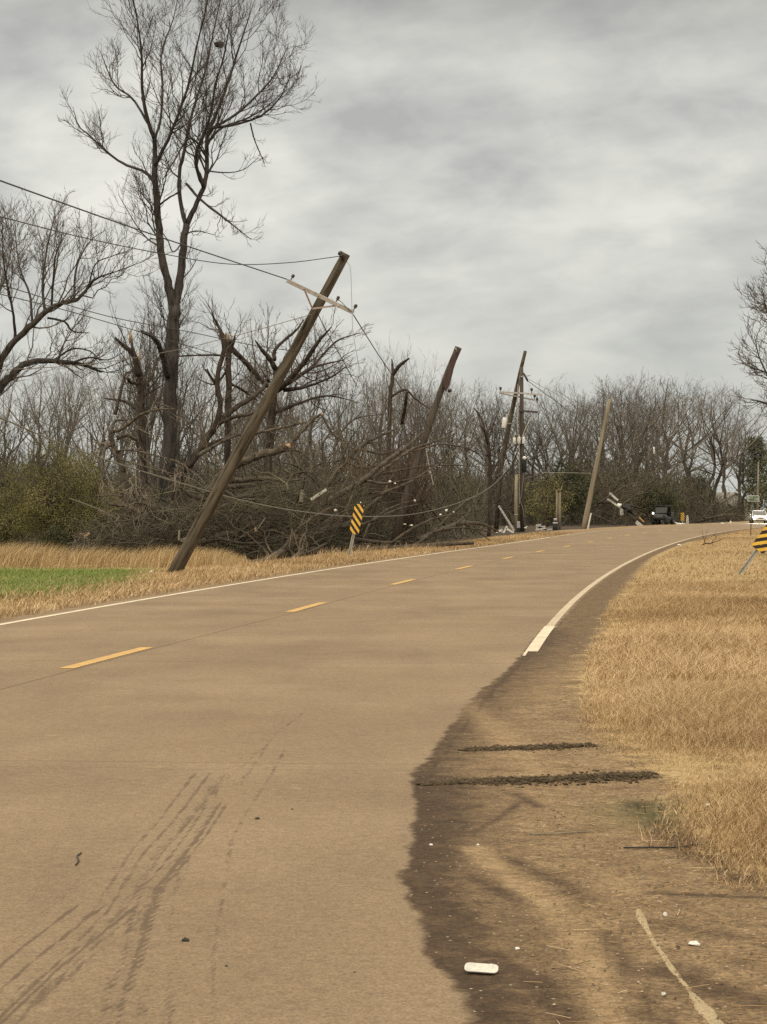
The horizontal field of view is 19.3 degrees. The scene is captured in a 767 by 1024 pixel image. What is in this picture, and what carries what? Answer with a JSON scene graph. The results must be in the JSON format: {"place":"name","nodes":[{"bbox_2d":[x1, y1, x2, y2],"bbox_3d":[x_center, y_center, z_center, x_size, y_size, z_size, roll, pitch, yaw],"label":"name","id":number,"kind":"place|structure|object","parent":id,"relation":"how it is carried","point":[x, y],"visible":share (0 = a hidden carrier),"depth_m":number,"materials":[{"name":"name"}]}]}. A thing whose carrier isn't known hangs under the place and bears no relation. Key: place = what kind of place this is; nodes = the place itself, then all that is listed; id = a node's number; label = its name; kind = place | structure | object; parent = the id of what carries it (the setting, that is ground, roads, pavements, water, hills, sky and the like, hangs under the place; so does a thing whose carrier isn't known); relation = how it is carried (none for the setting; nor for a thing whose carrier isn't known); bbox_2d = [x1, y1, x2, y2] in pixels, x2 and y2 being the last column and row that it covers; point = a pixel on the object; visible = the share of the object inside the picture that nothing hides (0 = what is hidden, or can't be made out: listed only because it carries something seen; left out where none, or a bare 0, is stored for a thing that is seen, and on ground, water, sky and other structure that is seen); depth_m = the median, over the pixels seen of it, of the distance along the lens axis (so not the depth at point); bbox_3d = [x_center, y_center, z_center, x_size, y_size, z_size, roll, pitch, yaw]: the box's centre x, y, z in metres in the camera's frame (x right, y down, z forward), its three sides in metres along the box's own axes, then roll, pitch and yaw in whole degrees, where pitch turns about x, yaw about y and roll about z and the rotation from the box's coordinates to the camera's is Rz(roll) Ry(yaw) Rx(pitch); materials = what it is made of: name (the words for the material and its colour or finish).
{"place":"outdoors","nodes":[
{"label":"outdoors","id":0,"kind":"place"},
{"bbox_2d":[0,566,162,603],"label":"lawn grass","id":1,"kind":"structure","parent":0,"point":[25,573],"depth_m":58.39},
{"bbox_2d":[0,538,248,568],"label":"tall dry grass","id":2,"kind":"structure","parent":0,"point":[22,556],"depth_m":70.93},
{"bbox_2d":[0,521,766,1023],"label":"road","id":3,"kind":"structure","parent":0,"point":[150,785],"depth_m":12.19,"materials":[{"name":"asphalt"}]},
{"bbox_2d":[0,537,549,624],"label":"edge line","id":4,"kind":"object","parent":3,"relation":"on","point":[206,588],"visible":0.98,"depth_m":41.45,"materials":[{"name":"white paint"}]},
{"bbox_2d":[464,962,497,974],"bbox_3d":[0.323,1.508,7.420,0.112,0.017,0.078,3,12,6],"label":"foam tray","id":5,"kind":"object","parent":3,"relation":"on","point":[480,968],"visible":1,"depth_m":7.43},
{"bbox_2d":[416,768,661,790],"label":"mud ridge","id":6,"kind":"structure","parent":3,"relation":"on","point":[577,777],"depth_m":12.69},
{"bbox_2d":[546,527,758,625],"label":"edge line","id":7,"kind":"object","parent":3,"relation":"on","point":[560,614],"visible":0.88,"depth_m":40.95,"materials":[{"name":"white paint"}]},
{"bbox_2d":[0,515,766,1023],"bbox_3d":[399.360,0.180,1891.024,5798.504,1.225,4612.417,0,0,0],"label":"ground","id":8,"kind":"structure","parent":0,"point":[692,969],"depth_m":9.19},
{"bbox_2d":[0,470,41,549],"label":"bush","id":9,"kind":"object","parent":8,"relation":"on","point":[5,539],"visible":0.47,"depth_m":84.87,"materials":[{"name":"green plant"}]},
{"bbox_2d":[0,370,69,481],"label":"bare tree","id":10,"kind":"object","parent":8,"relation":"on","point":[27,403],"visible":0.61,"depth_m":137.48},
{"bbox_2d":[1,400,69,493],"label":"bare tree","id":11,"kind":"object","parent":8,"relation":"on","point":[33,435],"visible":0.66,"depth_m":132.87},
{"bbox_2d":[5,337,101,469],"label":"bare tree","id":12,"kind":"object","parent":8,"relation":"on","point":[68,387],"visible":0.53,"depth_m":149.54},
{"bbox_2d":[39,522,70,552],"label":"bush","id":13,"kind":"object","parent":8,"relation":"on","point":[55,536],"visible":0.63,"depth_m":79.38,"materials":[{"name":"green plant"}]},
{"bbox_2d":[0,353,118,493],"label":"bare tree","id":14,"kind":"object","parent":8,"relation":"on","point":[34,410],"visible":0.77,"depth_m":136.11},
{"bbox_2d":[30,397,91,497],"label":"bare tree","id":15,"kind":"object","parent":8,"relation":"on","point":[59,428],"visible":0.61,"depth_m":123.67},
{"bbox_2d":[31,345,103,460],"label":"bare tree","id":16,"kind":"object","parent":8,"relation":"on","point":[73,410],"visible":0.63,"depth_m":146.57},
{"bbox_2d":[0,435,136,554],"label":"bush","id":17,"kind":"object","parent":8,"relation":"on","point":[47,506],"visible":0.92,"depth_m":82.55,"materials":[{"name":"green plant"}]},
{"bbox_2d":[29,365,135,500],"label":"bare tree","id":18,"kind":"object","parent":8,"relation":"on","point":[77,441],"visible":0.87,"depth_m":111.44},
{"bbox_2d":[42,373,125,476],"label":"bare tree","id":19,"kind":"object","parent":8,"relation":"on","point":[94,419],"visible":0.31,"depth_m":158.92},
{"bbox_2d":[0,184,174,440],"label":"bare tree","id":20,"kind":"object","parent":8,"relation":"on","point":[7,379],"visible":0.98,"depth_m":81.31,"materials":[{"name":"brown plant"}]},
{"bbox_2d":[65,369,162,474],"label":"bare tree","id":21,"kind":"object","parent":8,"relation":"on","point":[103,426],"visible":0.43,"depth_m":158.21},
{"bbox_2d":[85,365,160,490],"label":"bare tree","id":22,"kind":"object","parent":8,"relation":"on","point":[128,429],"visible":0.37,"depth_m":119.90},
{"bbox_2d":[67,485,198,552],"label":"fallen tree","id":23,"kind":"object","parent":8,"relation":"on","point":[133,509],"visible":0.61,"depth_m":79.04,"materials":[{"name":"brown plant"}]},
{"bbox_2d":[104,314,179,500],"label":"broken tree","id":24,"kind":"object","parent":8,"relation":"on","point":[139,408],"visible":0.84,"depth_m":95.89,"materials":[{"name":"brown plant"}]},
{"bbox_2d":[84,392,205,549],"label":"fallen tree","id":25,"kind":"object","parent":8,"relation":"on","point":[125,491],"visible":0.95,"depth_m":79.45,"materials":[{"name":"brown plant"}]},
{"bbox_2d":[103,265,205,478],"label":"bare tree","id":26,"kind":"object","parent":8,"relation":"on","point":[151,422],"visible":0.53,"depth_m":111.91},
{"bbox_2d":[150,335,224,462],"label":"bare tree","id":27,"kind":"object","parent":8,"relation":"on","point":[189,387],"visible":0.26,"depth_m":164.42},
{"bbox_2d":[58,0,323,505],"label":"bare tree","id":28,"kind":"object","parent":8,"relation":"on","point":[169,362],"visible":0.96,"depth_m":89.78,"materials":[{"name":"brown plant"}]},
{"bbox_2d":[177,360,224,457],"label":"bare tree","id":29,"kind":"object","parent":8,"relation":"on","point":[194,397],"visible":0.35,"depth_m":154.65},
{"bbox_2d":[159,347,251,468],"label":"bare tree","id":30,"kind":"object","parent":8,"relation":"on","point":[200,384],"visible":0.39,"depth_m":150.90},
{"bbox_2d":[152,290,271,465],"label":"broken tree","id":31,"kind":"object","parent":8,"relation":"on","point":[227,373],"visible":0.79,"depth_m":91.89,"materials":[{"name":"brown plant"}]},
{"bbox_2d":[170,298,288,515],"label":"broken tree","id":32,"kind":"object","parent":8,"relation":"on","point":[193,458],"visible":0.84,"depth_m":83.88,"materials":[{"name":"brown plant"}]},
{"bbox_2d":[198,353,269,476],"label":"bare tree","id":33,"kind":"object","parent":8,"relation":"on","point":[245,407],"visible":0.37,"depth_m":109.70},
{"bbox_2d":[38,432,430,558],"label":"felled limbs","id":34,"kind":"object","parent":8,"relation":"on","point":[228,493],"visible":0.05,"depth_m":80.53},
{"bbox_2d":[150,400,355,530],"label":"fallen tree","id":35,"kind":"object","parent":34,"relation":"on","point":[249,459],"visible":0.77,"depth_m":80.97,"materials":[{"name":"brown plant"}]},
{"bbox_2d":[313,431,488,511],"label":"fallen tree","id":36,"kind":"object","parent":34,"relation":"on","point":[369,476],"visible":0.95,"depth_m":87.02,"materials":[{"name":"brown plant"}]},
{"bbox_2d":[43,448,436,559],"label":"tangled brush","id":37,"kind":"object","parent":8,"relation":"on","point":[214,528],"visible":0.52,"depth_m":79.46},
{"bbox_2d":[194,506,313,558],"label":"fallen tree","id":38,"kind":"object","parent":8,"relation":"on","point":[204,539],"visible":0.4,"depth_m":78.33,"materials":[{"name":"brown plant"}]},
{"bbox_2d":[0,383,515,547],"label":"woodland undergrowth","id":39,"kind":"object","parent":8,"relation":"on","point":[456,491],"visible":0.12,"depth_m":114.18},
{"bbox_2d":[167,251,357,572],"bbox_3d":[-3.117,-2.082,53.535,4.961,8.238,1.130,0,0,12],"label":"utility pole","id":40,"kind":"object","parent":8,"relation":"on","point":[194,535],"visible":0.98,"depth_m":53.83,"materials":[{"name":"wood"}]},
{"bbox_2d":[0,180,286,279],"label":"power line","id":41,"kind":"object","parent":40,"relation":"attached to","point":[129,226],"visible":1,"depth_m":41.91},
{"bbox_2d":[0,216,338,264],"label":"power line","id":42,"kind":"object","parent":40,"relation":"attached to","point":[156,252],"visible":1,"depth_m":44.91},
{"bbox_2d":[236,300,292,468],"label":"bare tree","id":43,"kind":"object","parent":8,"relation":"on","point":[282,403],"visible":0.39,"depth_m":128.00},
{"bbox_2d":[0,531,577,619],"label":"verge grass","id":44,"kind":"structure","parent":8,"relation":"on","point":[241,572],"depth_m":50.53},
{"bbox_2d":[236,354,357,465],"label":"bare tree","id":45,"kind":"object","parent":8,"relation":"on","point":[309,401],"visible":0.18,"depth_m":159.22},
{"bbox_2d":[272,358,324,481],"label":"bare tree","id":46,"kind":"object","parent":8,"relation":"on","point":[294,445],"visible":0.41,"depth_m":109.88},
{"bbox_2d":[231,307,372,484],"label":"broken tree","id":47,"kind":"object","parent":8,"relation":"on","point":[295,375],"visible":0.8,"depth_m":92.87,"materials":[{"name":"brown plant"}]},
{"bbox_2d":[190,432,419,562],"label":"fallen tree","id":48,"kind":"object","parent":8,"relation":"on","point":[282,550],"visible":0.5,"depth_m":82.49,"materials":[{"name":"brown plant"}]},
{"bbox_2d":[282,350,374,474],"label":"bare tree","id":49,"kind":"object","parent":8,"relation":"on","point":[310,411],"visible":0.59,"depth_m":121.50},
{"bbox_2d":[242,542,435,564],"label":"roadside tufts","id":50,"kind":"object","parent":8,"relation":"on","point":[321,555],"visible":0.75,"depth_m":71.22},
{"bbox_2d":[301,349,385,465],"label":"bare tree","id":51,"kind":"object","parent":8,"relation":"on","point":[338,411],"visible":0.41,"depth_m":141.52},
{"bbox_2d":[272,378,429,505],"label":"fallen tree","id":52,"kind":"object","parent":8,"relation":"on","point":[356,449],"visible":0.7,"depth_m":91.62,"materials":[{"name":"brown plant"}]},
{"bbox_2d":[314,383,395,475],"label":"bare tree","id":53,"kind":"object","parent":8,"relation":"on","point":[352,426],"visible":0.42,"depth_m":130.30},
{"bbox_2d":[348,504,363,555],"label":"hazard sign","id":54,"kind":"object","parent":8,"relation":"on","point":[356,519],"visible":0.86,"depth_m":71.69,"materials":[{"name":"metal"}]},
{"bbox_2d":[343,341,431,463],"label":"bare tree","id":55,"kind":"object","parent":8,"relation":"on","point":[382,408],"visible":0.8,"depth_m":122.04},
{"bbox_2d":[349,424,454,544],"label":"bush","id":56,"kind":"object","parent":8,"relation":"on","point":[404,476],"visible":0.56,"depth_m":99.70,"materials":[{"name":"brown plant"}]},
{"bbox_2d":[383,355,429,495],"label":"broken tree","id":57,"kind":"object","parent":8,"relation":"on","point":[390,394],"visible":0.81,"depth_m":107.95,"materials":[{"name":"brown plant"}]},
{"bbox_2d":[374,334,446,531],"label":"bare tree","id":58,"kind":"object","parent":8,"relation":"on","point":[412,410],"visible":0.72,"depth_m":125.56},
{"bbox_2d":[336,499,496,551],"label":"fallen tree","id":59,"kind":"object","parent":8,"relation":"on","point":[389,545],"visible":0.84,"depth_m":89.07,"materials":[{"name":"brown plant"}]},
{"bbox_2d":[391,346,461,544],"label":"utility pole","id":60,"kind":"object","parent":8,"relation":"on","point":[443,386],"visible":0.97,"depth_m":91.86,"materials":[{"name":"wood"}]},
{"bbox_2d":[386,390,468,516],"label":"bare tree","id":61,"kind":"object","parent":8,"relation":"on","point":[431,403],"visible":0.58,"depth_m":131.65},
{"bbox_2d":[401,372,492,483],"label":"bare tree","id":62,"kind":"object","parent":8,"relation":"on","point":[450,405],"visible":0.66,"depth_m":163.44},
{"bbox_2d":[399,377,510,483],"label":"bare tree","id":63,"kind":"object","parent":8,"relation":"on","point":[463,426],"visible":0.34,"depth_m":217.29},
{"bbox_2d":[417,471,498,541],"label":"fallen tree","id":64,"kind":"object","parent":8,"relation":"on","point":[461,521],"visible":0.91,"depth_m":101.71,"materials":[{"name":"brown plant"}]},
{"bbox_2d":[453,384,514,519],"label":"bare tree","id":65,"kind":"object","parent":8,"relation":"on","point":[499,448],"visible":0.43,"depth_m":207.58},
{"bbox_2d":[460,393,526,535],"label":"tree","id":66,"kind":"object","parent":8,"relation":"on","point":[488,449],"visible":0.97,"depth_m":127.94,"materials":[{"name":"brown plant"}]},
{"bbox_2d":[0,417,518,516],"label":"cable","id":67,"kind":"object","parent":66,"relation":"hanging from","point":[223,495],"visible":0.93,"depth_m":59.10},
{"bbox_2d":[431,404,560,525],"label":"bare tree","id":68,"kind":"object","parent":8,"relation":"on","point":[503,519],"visible":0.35,"depth_m":212.62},
{"bbox_2d":[443,379,557,523],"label":"bare tree","id":69,"kind":"object","parent":8,"relation":"on","point":[480,438],"visible":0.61,"depth_m":202.18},
{"bbox_2d":[494,351,541,531],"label":"utility pole","id":70,"kind":"object","parent":8,"relation":"on","point":[506,425],"visible":0.98,"depth_m":150.44,"materials":[{"name":"brown wood"}]},
{"bbox_2d":[448,398,589,525],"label":"bare tree","id":71,"kind":"object","parent":8,"relation":"on","point":[512,470],"visible":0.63,"depth_m":206.14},
{"bbox_2d":[513,367,537,531],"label":"utility pole","id":72,"kind":"object","parent":8,"relation":"on","point":[523,464],"visible":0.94,"depth_m":149.85,"materials":[{"name":"brown wood"}]},
{"bbox_2d":[454,742,597,753],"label":"mud ridge","id":73,"kind":"structure","parent":8,"relation":"on","point":[538,746],"depth_m":14.40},
{"bbox_2d":[476,386,592,525],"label":"bare tree","id":74,"kind":"object","parent":8,"relation":"on","point":[530,494],"visible":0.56,"depth_m":211.41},
{"bbox_2d":[479,381,601,524],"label":"bare tree","id":75,"kind":"object","parent":8,"relation":"on","point":[544,467],"visible":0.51,"depth_m":215.72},
{"bbox_2d":[518,469,575,528],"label":"bush","id":76,"kind":"object","parent":8,"relation":"on","point":[548,507],"visible":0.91,"depth_m":171.75,"materials":[{"name":"green plant"}]},
{"bbox_2d":[513,407,586,525],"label":"bare tree","id":77,"kind":"object","parent":8,"relation":"on","point":[549,469],"visible":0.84,"depth_m":207.58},
{"bbox_2d":[504,407,611,525],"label":"bare tree","id":78,"kind":"object","parent":8,"relation":"on","point":[551,522],"visible":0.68,"depth_m":209.65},
{"bbox_2d":[530,379,610,472],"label":"bare tree","id":79,"kind":"object","parent":8,"relation":"on","point":[573,402],"visible":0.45,"depth_m":247.78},
{"bbox_2d":[546,455,599,525],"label":"bush","id":80,"kind":"object","parent":8,"relation":"on","point":[578,488],"visible":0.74,"depth_m":204.59,"materials":[{"name":"plant"}]},
{"bbox_2d":[545,372,615,523],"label":"bare tree","id":81,"kind":"object","parent":8,"relation":"on","point":[583,443],"visible":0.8,"depth_m":238.36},
{"bbox_2d":[529,382,640,522],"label":"bare tree","id":82,"kind":"object","parent":8,"relation":"on","point":[568,416],"visible":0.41,"depth_m":255.45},
{"bbox_2d":[535,465,655,525],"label":"fallen tree","id":83,"kind":"object","parent":8,"relation":"on","point":[603,501],"visible":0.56,"depth_m":213.12,"materials":[{"name":"brown plant"}]},
{"bbox_2d":[581,399,610,528],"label":"utility pole","id":84,"kind":"object","parent":8,"relation":"on","point":[585,521],"visible":0.9,"depth_m":159.87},
{"bbox_2d":[443,426,749,524],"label":"undergrowth","id":85,"kind":"object","parent":8,"relation":"on","point":[629,473],"visible":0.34,"depth_m":237.66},
{"bbox_2d":[579,384,676,523],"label":"bare tree","id":86,"kind":"object","parent":8,"relation":"on","point":[616,438],"visible":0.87,"depth_m":233.17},
{"bbox_2d":[597,373,661,487],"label":"bare tree","id":87,"kind":"object","parent":8,"relation":"on","point":[635,413],"visible":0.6,"depth_m":255.62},
{"bbox_2d":[563,386,696,523],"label":"bare tree","id":88,"kind":"object","parent":8,"relation":"on","point":[643,429],"visible":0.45,"depth_m":252.50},
{"bbox_2d":[583,374,676,476],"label":"bare tree","id":89,"kind":"object","parent":8,"relation":"on","point":[635,414],"visible":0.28,"depth_m":285.02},
{"bbox_2d":[568,369,694,523],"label":"bare tree","id":90,"kind":"object","parent":8,"relation":"on","point":[620,422],"visible":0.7,"depth_m":243.69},
{"bbox_2d":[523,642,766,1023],"bbox_3d":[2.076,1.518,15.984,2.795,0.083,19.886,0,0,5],"label":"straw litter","id":91,"kind":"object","parent":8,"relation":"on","point":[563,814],"visible":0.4,"depth_m":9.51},
{"bbox_2d":[525,653,766,1023],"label":"gravel","id":92,"kind":"structure","parent":8,"relation":"on","point":[677,946],"depth_m":8.94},
{"bbox_2d":[629,482,688,524],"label":"bush","id":93,"kind":"object","parent":8,"relation":"on","point":[650,506],"visible":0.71,"depth_m":225.39,"materials":[{"name":"green plant"}]},
{"bbox_2d":[652,505,673,524],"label":"utility vehicle","id":94,"kind":"object","parent":8,"relation":"on","point":[666,514],"visible":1,"depth_m":211.44,"materials":[{"name":"black plastic"}]},
{"bbox_2d":[615,376,717,480],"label":"bare tree","id":95,"kind":"object","parent":8,"relation":"on","point":[669,418],"visible":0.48,"depth_m":308.00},
{"bbox_2d":[643,377,695,482],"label":"bare tree","id":96,"kind":"object","parent":8,"relation":"on","point":[667,453],"visible":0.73,"depth_m":285.30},
{"bbox_2d":[575,673,766,892],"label":"dry grass","id":97,"kind":"structure","parent":8,"relation":"on","point":[726,712],"depth_m":14.69,"materials":[{"name":"plant"}]},
{"bbox_2d":[607,377,734,470],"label":"bare tree","id":98,"kind":"object","parent":8,"relation":"on","point":[684,404],"visible":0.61,"depth_m":292.13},
{"bbox_2d":[579,578,766,683],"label":"dry grass","id":99,"kind":"structure","parent":8,"relation":"on","point":[678,599],"depth_m":26.26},
{"bbox_2d":[621,379,751,519],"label":"bare tree","id":100,"kind":"object","parent":8,"relation":"on","point":[685,454],"visible":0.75,"depth_m":310.32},
{"bbox_2d":[634,375,746,472],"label":"bare tree","id":101,"kind":"object","parent":8,"relation":"on","point":[694,421],"visible":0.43,"depth_m":340.62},
{"bbox_2d":[645,383,762,484],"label":"bare tree","id":102,"kind":"object","parent":8,"relation":"on","point":[713,451],"visible":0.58,"depth_m":324.18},
{"bbox_2d":[680,497,748,522],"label":"fallen tree","id":103,"kind":"object","parent":8,"relation":"on","point":[724,514],"visible":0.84,"depth_m":274.93,"materials":[{"name":"brown plant"}]},
{"bbox_2d":[663,382,766,515],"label":"bare tree","id":104,"kind":"object","parent":8,"relation":"on","point":[722,469],"visible":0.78,"depth_m":327.01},
{"bbox_2d":[717,407,755,520],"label":"bare tree","id":105,"kind":"object","parent":8,"relation":"on","point":[740,468],"visible":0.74,"depth_m":333.72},
{"bbox_2d":[726,242,766,416],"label":"bare tree","id":106,"kind":"object","parent":8,"relation":"on","point":[764,311],"visible":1,"depth_m":61.69,"materials":[{"name":"brown plant"}]},
{"bbox_2d":[733,435,766,515],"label":"pine tree","id":107,"kind":"object","parent":8,"relation":"on","point":[758,458],"visible":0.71,"depth_m":329.48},
{"bbox_2d":[737,525,766,573],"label":"hazard sign","id":108,"kind":"object","parent":8,"relation":"on","point":[759,544],"visible":0.79,"depth_m":51.38,"materials":[{"name":"metal"}]},
{"bbox_2d":[0,0,766,510],"label":"sky","id":109,"kind":"structure","parent":0,"point":[577,186],"materials":[{"name":"grey"}]},
{"bbox_2d":[636,908,723,1023],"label":"sand ridge","id":110,"kind":"structure","parent":0,"point":[709,1015],"depth_m":7.21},
{"bbox_2d":[631,527,766,583],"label":"dry grass","id":111,"kind":"structure","parent":0,"point":[743,533],"depth_m":66.44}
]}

